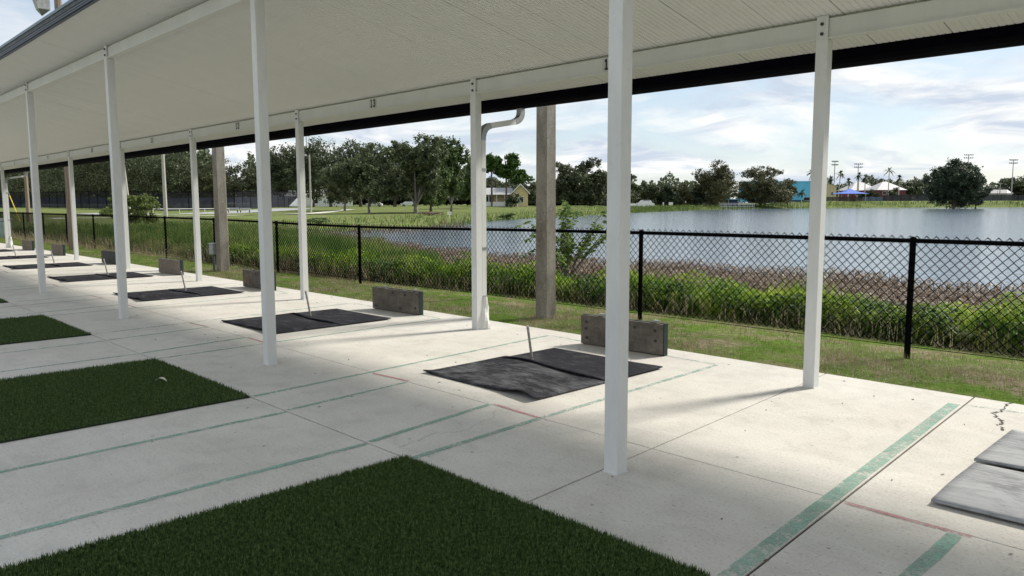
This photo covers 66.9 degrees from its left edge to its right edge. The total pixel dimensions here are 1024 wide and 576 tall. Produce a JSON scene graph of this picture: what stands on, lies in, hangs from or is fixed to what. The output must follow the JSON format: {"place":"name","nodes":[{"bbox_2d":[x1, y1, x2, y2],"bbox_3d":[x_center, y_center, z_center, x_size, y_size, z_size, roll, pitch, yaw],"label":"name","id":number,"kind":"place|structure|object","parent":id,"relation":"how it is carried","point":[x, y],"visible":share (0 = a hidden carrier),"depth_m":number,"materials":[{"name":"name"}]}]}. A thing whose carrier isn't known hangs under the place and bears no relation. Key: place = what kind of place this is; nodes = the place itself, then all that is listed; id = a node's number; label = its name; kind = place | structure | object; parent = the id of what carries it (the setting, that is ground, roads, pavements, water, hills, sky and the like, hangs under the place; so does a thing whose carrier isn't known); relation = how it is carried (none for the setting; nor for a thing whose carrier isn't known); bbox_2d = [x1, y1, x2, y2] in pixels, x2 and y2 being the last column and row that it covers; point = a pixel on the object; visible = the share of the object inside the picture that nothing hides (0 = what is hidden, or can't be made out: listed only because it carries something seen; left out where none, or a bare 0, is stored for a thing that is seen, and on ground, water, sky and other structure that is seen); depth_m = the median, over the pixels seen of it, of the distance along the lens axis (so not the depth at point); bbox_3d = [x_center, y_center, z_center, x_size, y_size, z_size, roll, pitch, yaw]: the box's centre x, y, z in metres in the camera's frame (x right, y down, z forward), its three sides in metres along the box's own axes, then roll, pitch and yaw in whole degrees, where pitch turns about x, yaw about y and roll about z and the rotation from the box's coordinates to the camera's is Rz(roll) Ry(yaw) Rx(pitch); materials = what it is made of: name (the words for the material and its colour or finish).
{"place":"outdoors","nodes":[
{"label":"outdoors","id":0,"kind":"place"},
{"bbox_2d":[0,243,1023,575],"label":"pavement","id":1,"kind":"structure","parent":0,"point":[784,471],"depth_m":5.31,"materials":[{"name":"concrete"}]},
{"bbox_2d":[22,240,34,250],"bbox_3d":[-17.201,-1.524,27.571,1.102,0.344,0.075,6,8,42],"label":"backboard","id":2,"kind":"object","parent":1,"relation":"on","point":[27,244],"visible":1,"depth_m":27.45,"materials":[{"name":"grey concrete"}]},
{"bbox_2d":[3,264,58,268],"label":"rubber mat","id":3,"kind":"object","parent":1,"relation":"on","point":[30,266],"visible":0.79,"depth_m":19.89,"materials":[{"name":"black rubber"}]},
{"bbox_2d":[0,314,92,344],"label":"turf mat","id":4,"kind":"object","parent":1,"relation":"on","point":[38,327],"visible":1,"depth_m":9.83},
{"bbox_2d":[51,244,65,255],"bbox_3d":[-14.496,-1.225,24.776,1.102,0.344,0.075,6,9,43],"label":"backboard","id":5,"kind":"object","parent":1,"relation":"on","point":[57,249],"visible":0.97,"depth_m":24.65,"materials":[{"name":"grey concrete"}]},
{"bbox_2d":[45,262,92,266],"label":"rubber mat","id":6,"kind":"object","parent":1,"relation":"on","point":[68,264],"visible":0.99,"depth_m":20.57,"materials":[{"name":"black rubber"}]},
{"bbox_2d":[47,274,116,281],"bbox_3d":[-9.399,-0.247,16.979,1.140,0.060,1.500,-6,9,-44],"label":"rubber mat","id":7,"kind":"object","parent":1,"relation":"on","point":[88,277],"visible":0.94,"depth_m":16.74,"materials":[{"name":"black rubber"}]},
{"bbox_2d":[101,250,115,263],"bbox_3d":[-10.924,-0.831,21.087,1.102,0.344,0.075,6,9,43],"label":"backboard","id":8,"kind":"object","parent":1,"relation":"on","point":[109,257],"visible":0.74,"depth_m":21.05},
{"bbox_2d":[0,357,249,442],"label":"turf mat","id":9,"kind":"object","parent":1,"relation":"on","point":[40,404],"visible":1,"depth_m":6.44,"materials":[{"name":"green plastic"}]},
{"bbox_2d":[97,272,153,277],"bbox_3d":[-8.794,-0.304,17.516,0.880,0.040,1.440,-6,9,-44],"label":"rubber mat","id":10,"kind":"object","parent":1,"relation":"on","point":[130,274],"visible":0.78,"depth_m":17.38,"materials":[{"name":"black rubber"}]},
{"bbox_2d":[113,289,205,300],"bbox_3d":[-6.278,0.099,13.755,1.140,0.056,1.500,-6,9,-44],"label":"rubber mat","id":11,"kind":"object","parent":1,"relation":"on","point":[165,294],"visible":0.86,"depth_m":13.53,"materials":[{"name":"black rubber"}]},
{"bbox_2d":[158,258,183,274],"bbox_3d":[-7.908,-0.499,17.972,1.102,0.344,0.075,5,8,41],"label":"backboard","id":12,"kind":"object","parent":1,"relation":"on","point":[171,266],"visible":0.98,"depth_m":17.89,"materials":[{"name":"grey concrete"}]},
{"bbox_2d":[169,286,243,295],"bbox_3d":[-5.674,0.041,14.292,0.880,0.040,1.440,-6,9,-44],"label":"rubber mat","id":13,"kind":"object","parent":1,"relation":"on","point":[207,290],"visible":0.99,"depth_m":14.19,"materials":[{"name":"black rubber"}]},
{"bbox_2d":[242,269,275,290],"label":"concrete block","id":14,"kind":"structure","parent":1,"relation":"on","point":[251,279],"depth_m":14.87,"materials":[{"name":"grey concrete"}]},
{"bbox_2d":[221,312,348,333],"bbox_3d":[-3.102,0.451,10.475,1.140,0.053,1.500,-6,9,-44],"label":"rubber mat","id":15,"kind":"object","parent":1,"relation":"on","point":[286,322],"visible":0.77,"depth_m":10.29,"materials":[{"name":"black rubber"}]},
{"bbox_2d":[289,308,390,324],"bbox_3d":[-2.497,0.391,11.011,0.880,0.040,1.440,-6,9,-44],"label":"rubber mat","id":16,"kind":"object","parent":1,"relation":"on","point":[339,316],"visible":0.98,"depth_m":10.91,"materials":[{"name":"black rubber"}]},
{"bbox_2d":[0,453,711,575],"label":"turf mat","id":17,"kind":"object","parent":1,"relation":"on","point":[404,515],"visible":1,"depth_m":3.67,"materials":[{"name":"green plastic"}]},
{"bbox_2d":[372,286,422,315],"bbox_3d":[-1.718,0.172,11.569,1.102,0.370,0.085,6,8,43],"label":"concrete block","id":18,"kind":"object","parent":1,"relation":"on","point":[398,300],"visible":1,"depth_m":11.50,"materials":[{"name":"grey concrete"}]},
{"bbox_2d":[0,0,1023,475],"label":"shelter","id":19,"kind":"object","parent":1,"relation":"on","point":[116,84],"visible":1,"depth_m":8.78,"materials":[{"name":"paint"}]},
{"bbox_2d":[423,356,604,397],"bbox_3d":[0.047,0.791,7.221,1.140,0.068,1.500,-6,9,-44],"label":"rubber mat","id":20,"kind":"object","parent":1,"relation":"on","point":[533,379],"visible":0.91,"depth_m":7.09,"materials":[{"name":"black rubber"}]},
{"bbox_2d":[502,348,662,380],"bbox_3d":[0.651,0.737,7.759,0.880,0.041,1.440,-6,9,-44],"label":"rubber mat","id":21,"kind":"object","parent":1,"relation":"on","point":[586,365],"visible":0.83,"depth_m":7.71,"materials":[{"name":"black rubber"}]},
{"bbox_2d":[526,325,532,359],"bbox_3d":[0.181,0.568,7.774,0.097,0.402,0.026,-6,9,-44],"label":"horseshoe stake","id":22,"kind":"object","parent":21,"relation":"on","point":[529,342],"visible":0.85,"depth_m":7.76,"materials":[{"name":"metal"}]},
{"bbox_2d":[581,313,667,356],"bbox_3d":[1.216,0.496,8.539,1.102,0.370,0.085,6,9,43],"label":"concrete block","id":23,"kind":"object","parent":1,"relation":"on","point":[650,337],"visible":0.88,"depth_m":8.37,"materials":[{"name":"grey concrete"}]},
{"bbox_2d":[931,462,1023,523],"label":"rubber mat","id":24,"kind":"object","parent":1,"relation":"on","point":[990,490],"visible":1,"depth_m":4.20,"materials":[{"name":"grey rubber"}]},
{"bbox_2d":[974,429,1023,469],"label":"rubber mat","id":25,"kind":"object","parent":1,"relation":"on","point":[1007,450],"visible":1,"depth_m":4.87,"materials":[{"name":"grey rubber"}]},
{"bbox_2d":[0,201,1023,404],"bbox_3d":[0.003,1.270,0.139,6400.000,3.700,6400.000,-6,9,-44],"label":"ground","id":26,"kind":"structure","parent":0,"point":[387,211],"depth_m":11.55,"materials":[{"name":"green plant"}]},
{"bbox_2d":[0,218,11,237],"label":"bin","id":27,"kind":"object","parent":26,"relation":"on","point":[2,227],"visible":0.43,"depth_m":39.58,"materials":[{"name":"green plastic"}]},
{"bbox_2d":[24,172,30,221],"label":"lamp pole","id":28,"kind":"object","parent":26,"relation":"on","point":[27,200],"visible":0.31,"depth_m":74.35,"materials":[{"name":"grey metal"}]},
{"bbox_2d":[0,168,64,197],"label":"tree","id":29,"kind":"object","parent":26,"relation":"on","point":[16,183],"visible":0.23,"depth_m":229.71,"materials":[{"name":"green plant"}]},
{"bbox_2d":[32,0,73,249],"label":"wooden pole","id":30,"kind":"object","parent":26,"relation":"on","point":[42,7],"visible":0.32,"depth_m":28.44,"materials":[{"name":"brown wood"}]},
{"bbox_2d":[24,161,135,191],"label":"tree","id":31,"kind":"object","parent":26,"relation":"on","point":[84,172],"visible":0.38,"depth_m":225.26,"materials":[{"name":"green plant"}]},
{"bbox_2d":[99,193,157,224],"bbox_3d":[-28.606,-5.746,57.365,4.395,2.670,4.017,-6,9,-44],"label":"shrub","id":32,"kind":"object","parent":26,"relation":"on","point":[133,199],"visible":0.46,"depth_m":57.23,"materials":[{"name":"green plant"}]},
{"bbox_2d":[82,154,176,191],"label":"tree","id":33,"kind":"object","parent":26,"relation":"on","point":[139,166],"visible":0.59,"depth_m":225.16,"materials":[{"name":"green plant"}]},
{"bbox_2d":[129,200,160,223],"bbox_3d":[-28.218,-5.865,59.645,2.146,2.454,1.728,-4,7,-32],"label":"shrub","id":34,"kind":"object","parent":26,"relation":"on","point":[142,208],"visible":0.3,"depth_m":59.64,"materials":[{"name":"green plant"}]},
{"bbox_2d":[0,191,297,210],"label":"court fence","id":35,"kind":"object","parent":26,"relation":"on","point":[176,201],"visible":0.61,"depth_m":165.41,"materials":[{"name":"black metal"}]},
{"bbox_2d":[161,154,167,216],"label":"lamp pole","id":36,"kind":"object","parent":26,"relation":"on","point":[165,208],"visible":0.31,"depth_m":95.05,"materials":[{"name":"white metal"}]},
{"bbox_2d":[149,152,204,191],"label":"tree","id":37,"kind":"object","parent":26,"relation":"on","point":[182,171],"visible":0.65,"depth_m":220.44,"materials":[{"name":"green plant"}]},
{"bbox_2d":[77,208,313,214],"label":"court surface","id":38,"kind":"object","parent":26,"relation":"on","point":[273,209],"visible":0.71,"depth_m":144.99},
{"bbox_2d":[0,228,393,280],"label":"dead stems","id":39,"kind":"object","parent":26,"relation":"on","point":[87,245],"visible":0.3,"depth_m":25.05,"materials":[{"name":"plant"}]},
{"bbox_2d":[208,243,215,270],"bbox_3d":[-7.534,-0.733,19.570,0.145,0.800,0.270,-6,9,-44],"label":"electrical box","id":40,"kind":"object","parent":26,"relation":"on","point":[212,248],"visible":0.89,"depth_m":19.51,"materials":[{"name":"grey metal"}]},
{"bbox_2d":[183,158,241,190],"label":"tree","id":41,"kind":"object","parent":26,"relation":"on","point":[208,184],"visible":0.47,"depth_m":218.09,"materials":[{"name":"green plant"}]},
{"bbox_2d":[212,147,229,271],"bbox_3d":[-7.268,-4.797,19.016,0.250,9.000,0.250,-6,9,-44],"label":"concrete pole","id":42,"kind":"object","parent":26,"relation":"on","point":[220,213],"visible":0.44,"depth_m":19.24,"materials":[{"name":"grey concrete"}]},
{"bbox_2d":[11,218,449,282],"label":"tall reeds","id":43,"kind":"object","parent":26,"relation":"on","point":[254,237],"visible":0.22,"depth_m":25.63,"materials":[{"name":"green plant"}]},
{"bbox_2d":[225,160,275,190],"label":"tree","id":44,"kind":"object","parent":26,"relation":"on","point":[251,181],"visible":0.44,"depth_m":219.15,"materials":[{"name":"green plant"}]},
{"bbox_2d":[270,144,296,196],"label":"tree","id":45,"kind":"object","parent":26,"relation":"on","point":[276,167],"visible":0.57,"depth_m":208.65,"materials":[{"name":"green plant"}]},
{"bbox_2d":[304,154,311,212],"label":"lamp pole","id":46,"kind":"object","parent":26,"relation":"on","point":[310,184],"visible":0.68,"depth_m":133.73,"materials":[{"name":"grey metal"}]},
{"bbox_2d":[278,136,342,206],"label":"tree","id":47,"kind":"object","parent":26,"relation":"on","point":[317,148],"visible":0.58,"depth_m":207.04,"materials":[{"name":"green plant"}]},
{"bbox_2d":[306,217,330,223],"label":"shrub","id":48,"kind":"object","parent":26,"relation":"on","point":[321,219],"visible":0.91,"depth_m":65.36,"materials":[{"name":"green plant"}]},
{"bbox_2d":[311,152,332,206],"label":"tree","id":49,"kind":"object","parent":26,"relation":"on","point":[319,167],"visible":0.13,"depth_m":202.19,"materials":[{"name":"green plant"}]},
{"bbox_2d":[306,190,352,205],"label":"hall","id":50,"kind":"structure","parent":26,"relation":"on","point":[319,203],"depth_m":255.59,"materials":[{"name":"white glass"}]},
{"bbox_2d":[314,160,362,210],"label":"tree","id":51,"kind":"object","parent":26,"relation":"on","point":[332,193],"visible":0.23,"depth_m":146.98,"materials":[{"name":"green plant"}]},
{"bbox_2d":[325,138,388,206],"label":"tree","id":52,"kind":"object","parent":26,"relation":"on","point":[355,146],"visible":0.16,"depth_m":199.96,"materials":[{"name":"green plant"}]},
{"bbox_2d":[321,141,403,213],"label":"tree","id":53,"kind":"object","parent":26,"relation":"on","point":[363,171],"visible":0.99,"depth_m":123.83,"materials":[{"name":"green plant"}]},
{"bbox_2d":[84,206,663,247],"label":"bank grass","id":54,"kind":"structure","parent":26,"relation":"on","point":[468,220],"depth_m":86.10,"materials":[{"name":"green plant"}]},
{"bbox_2d":[307,219,465,233],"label":"red bank weeds","id":55,"kind":"object","parent":26,"relation":"on","point":[453,226],"visible":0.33,"depth_m":60.25,"materials":[{"name":"plant"}]},
{"bbox_2d":[379,158,407,206],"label":"tree","id":56,"kind":"object","parent":26,"relation":"on","point":[391,166],"visible":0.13,"depth_m":196.36,"materials":[{"name":"green plant"}]},
{"bbox_2d":[388,132,450,213],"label":"tree","id":57,"kind":"object","parent":26,"relation":"on","point":[424,159],"visible":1,"depth_m":126.70,"materials":[{"name":"green plant"}]},
{"bbox_2d":[413,146,455,211],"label":"tree","id":58,"kind":"object","parent":26,"relation":"on","point":[447,174],"visible":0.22,"depth_m":135.71,"materials":[{"name":"green plant"}]},
{"bbox_2d":[438,135,470,211],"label":"tree","id":59,"kind":"object","parent":26,"relation":"on","point":[456,160],"visible":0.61,"depth_m":139.87,"materials":[{"name":"green plant"}]},
{"bbox_2d":[459,155,470,200],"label":"tree","id":60,"kind":"object","parent":26,"relation":"on","point":[465,194],"visible":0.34,"depth_m":162.33,"materials":[{"name":"green plant"}]},
{"bbox_2d":[486,152,502,206],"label":"pine tree","id":61,"kind":"object","parent":26,"relation":"on","point":[493,163],"visible":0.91,"depth_m":183.38,"materials":[{"name":"green plant"}]},
{"bbox_2d":[486,176,509,187],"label":"tree","id":62,"kind":"object","parent":26,"relation":"on","point":[497,184],"visible":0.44,"depth_m":204.39,"materials":[{"name":"green plant"}]},
{"bbox_2d":[493,152,520,206],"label":"pine tree","id":63,"kind":"object","parent":26,"relation":"on","point":[508,170],"visible":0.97,"depth_m":184.13,"materials":[{"name":"green plant"}]},
{"bbox_2d":[486,183,529,206],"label":"house","id":64,"kind":"structure","parent":26,"relation":"on","point":[499,195],"depth_m":187.50,"materials":[{"name":"yellow paint"}]},
{"bbox_2d":[504,195,518,206],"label":"shrub","id":65,"kind":"object","parent":26,"relation":"on","point":[511,200],"visible":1,"depth_m":170.16,"materials":[{"name":"green plant"}]},
{"bbox_2d":[0,211,1023,360],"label":"chain link fence","id":66,"kind":"object","parent":26,"relation":"on","point":[911,272],"visible":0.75,"depth_m":11.03,"materials":[{"name":"black metal"}]},
{"bbox_2d":[0,149,1023,205],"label":"woods","id":67,"kind":"object","parent":26,"relation":"on","point":[665,179],"visible":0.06,"depth_m":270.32,"materials":[{"name":"green plant"}]},
{"bbox_2d":[509,169,534,184],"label":"tree","id":68,"kind":"object","parent":26,"relation":"on","point":[522,177],"visible":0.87,"depth_m":190.68,"materials":[{"name":"green plant"}]},
{"bbox_2d":[513,181,535,205],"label":"tree","id":69,"kind":"object","parent":26,"relation":"on","point":[531,196],"visible":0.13,"depth_m":220.42,"materials":[{"name":"green plant"}]},
{"bbox_2d":[536,105,555,318],"bbox_3d":[0.484,-3.934,10.937,0.225,9.000,0.225,-6,9,-44],"label":"concrete pole","id":70,"kind":"object","parent":26,"relation":"on","point":[546,212],"visible":0.61,"depth_m":11.16,"materials":[{"name":"grey concrete"}]},
{"bbox_2d":[556,161,586,205],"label":"tree","id":71,"kind":"object","parent":26,"relation":"on","point":[565,190],"visible":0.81,"depth_m":201.09,"materials":[{"name":"green plant"}]},
{"bbox_2d":[515,199,630,276],"bbox_3d":[1.255,-0.941,16.638,2.489,1.903,2.529,-4,7,-29],"label":"sapling","id":72,"kind":"object","parent":26,"relation":"on","point":[566,213],"visible":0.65,"depth_m":16.43,"materials":[{"name":"green plant"}]},
{"bbox_2d":[570,157,606,205],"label":"tree","id":73,"kind":"object","parent":26,"relation":"on","point":[593,194],"visible":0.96,"depth_m":198.67,"materials":[{"name":"green plant"}]},
{"bbox_2d":[182,240,1023,356],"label":"green weeds","id":74,"kind":"object","parent":26,"relation":"on","point":[709,312],"visible":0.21,"depth_m":11.71,"materials":[{"name":"green plant"}]},
{"bbox_2d":[184,265,1023,391],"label":"dry straw","id":75,"kind":"object","parent":26,"relation":"on","point":[842,356],"visible":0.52,"depth_m":8.41,"materials":[{"name":"beige plant"}]},
{"bbox_2d":[630,173,643,202],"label":"tree","id":76,"kind":"object","parent":26,"relation":"on","point":[634,188],"visible":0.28,"depth_m":245.45,"materials":[{"name":"green plant"}]},
{"bbox_2d":[636,200,654,206],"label":"parked van","id":77,"kind":"object","parent":26,"relation":"on","point":[644,202],"visible":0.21,"depth_m":233.77,"materials":[{"name":"white paint"}]},
{"bbox_2d":[275,257,1023,364],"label":"dead stems","id":78,"kind":"object","parent":26,"relation":"on","point":[851,331],"visible":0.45,"depth_m":11.29,"materials":[{"name":"plant"}]},
{"bbox_2d":[638,182,662,199],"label":"tree","id":79,"kind":"object","parent":26,"relation":"on","point":[650,191],"visible":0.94,"depth_m":257.89,"materials":[{"name":"green plant"}]},
{"bbox_2d":[290,231,1023,321],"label":"red shore weeds","id":80,"kind":"object","parent":26,"relation":"on","point":[836,281],"visible":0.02,"depth_m":17.23,"materials":[{"name":"plant"}]},
{"bbox_2d":[657,184,681,205],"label":"tree","id":81,"kind":"object","parent":26,"relation":"on","point":[669,194],"visible":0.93,"depth_m":258.75,"materials":[{"name":"green plant"}]},
{"bbox_2d":[673,182,693,205],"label":"cypress tree","id":82,"kind":"object","parent":26,"relation":"on","point":[684,191],"visible":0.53,"depth_m":262.38,"materials":[{"name":"green plant"}]},
{"bbox_2d":[686,186,710,205],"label":"cypress tree","id":83,"kind":"object","parent":26,"relation":"on","point":[699,197],"visible":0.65,"depth_m":266.47,"materials":[{"name":"green plant"}]},
{"bbox_2d":[691,159,740,205],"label":"tree","id":84,"kind":"object","parent":26,"relation":"on","point":[716,191],"visible":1,"depth_m":262.90,"materials":[{"name":"green plant"}]},
{"bbox_2d":[728,166,796,204],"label":"tree","id":85,"kind":"object","parent":26,"relation":"on","point":[760,188],"visible":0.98,"depth_m":274.08,"materials":[{"name":"green plant"}]},
{"bbox_2d":[739,181,810,202],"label":"building","id":86,"kind":"structure","parent":26,"relation":"on","point":[802,185],"depth_m":320.55,"materials":[{"name":"teal paint"}]},
{"bbox_2d":[630,200,1023,212],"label":"bank grass","id":87,"kind":"structure","parent":26,"relation":"on","point":[677,207],"depth_m":269.57,"materials":[{"name":"green plant"}]},
{"bbox_2d":[826,197,861,201],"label":"park fence","id":88,"kind":"object","parent":26,"relation":"on","point":[854,199],"visible":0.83,"depth_m":322.04,"materials":[{"name":"black plastic"}]},
{"bbox_2d":[833,189,868,200],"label":"shade canopy","id":89,"kind":"object","parent":26,"relation":"on","point":[849,191],"visible":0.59,"depth_m":324.31,"materials":[{"name":"blue fabric"}]},
{"bbox_2d":[862,196,882,200],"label":"park fence","id":90,"kind":"object","parent":26,"relation":"on","point":[869,198],"visible":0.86,"depth_m":326.96,"materials":[{"name":"blue plastic"}]},
{"bbox_2d":[863,177,904,185],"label":"tree","id":91,"kind":"object","parent":26,"relation":"on","point":[874,182],"visible":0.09,"depth_m":427.17,"materials":[{"name":"green plant"}]},
{"bbox_2d":[891,183,920,194],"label":"tree","id":92,"kind":"object","parent":26,"relation":"on","point":[912,190],"visible":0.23,"depth_m":416.43,"materials":[{"name":"green plant"}]},
{"bbox_2d":[900,179,933,194],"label":"tree","id":93,"kind":"object","parent":26,"relation":"on","point":[916,182],"visible":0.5,"depth_m":417.77,"materials":[{"name":"green plant"}]},
{"bbox_2d":[884,195,1023,200],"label":"park fence","id":94,"kind":"object","parent":26,"relation":"on","point":[923,198],"visible":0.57,"depth_m":340.10,"materials":[{"name":"black plastic"}]},
{"bbox_2d":[989,190,1012,194],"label":"shed","id":95,"kind":"structure","parent":26,"relation":"on","point":[994,192],"depth_m":398.48,"materials":[{"name":"metal"}]},
{"bbox_2d":[997,177,1023,194],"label":"tree","id":96,"kind":"object","parent":26,"relation":"on","point":[1007,182],"visible":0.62,"depth_m":419.13,"materials":[{"name":"green plant"}]},
{"bbox_2d":[0,0,1023,202],"label":"sky","id":97,"kind":"structure","parent":0,"point":[908,117],"materials":[{"name":"white"}]},
{"bbox_2d":[327,207,1023,298],"bbox_3d":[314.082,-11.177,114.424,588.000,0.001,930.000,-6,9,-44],"label":"lake water","id":98,"kind":"structure","parent":0,"point":[993,223],"depth_m":49.18,"materials":[{"name":"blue liquid"}]},
{"bbox_2d":[918,157,986,208],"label":"cypress tree","id":99,"kind":"object","parent":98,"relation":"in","point":[955,181],"visible":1,"depth_m":245.45,"materials":[{"name":"green plant"}]},
{"bbox_2d":[971,186,992,208],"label":"cypress tree","id":100,"kind":"object","parent":98,"relation":"in","point":[982,195],"visible":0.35,"depth_m":247.90,"materials":[{"name":"green plant"}]},
{"bbox_2d":[826,182,837,196],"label":"house","id":101,"kind":"structure","parent":0,"point":[828,189],"depth_m":373.65,"materials":[{"name":"metal"}]},
{"bbox_2d":[837,182,870,196],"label":"house","id":102,"kind":"structure","parent":0,"point":[862,186],"depth_m":388.86,"materials":[{"name":"metal"}]},
{"bbox_2d":[863,182,905,200],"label":"house","id":103,"kind":"structure","parent":0,"point":[881,188],"depth_m":364.21,"materials":[{"name":"metal"}]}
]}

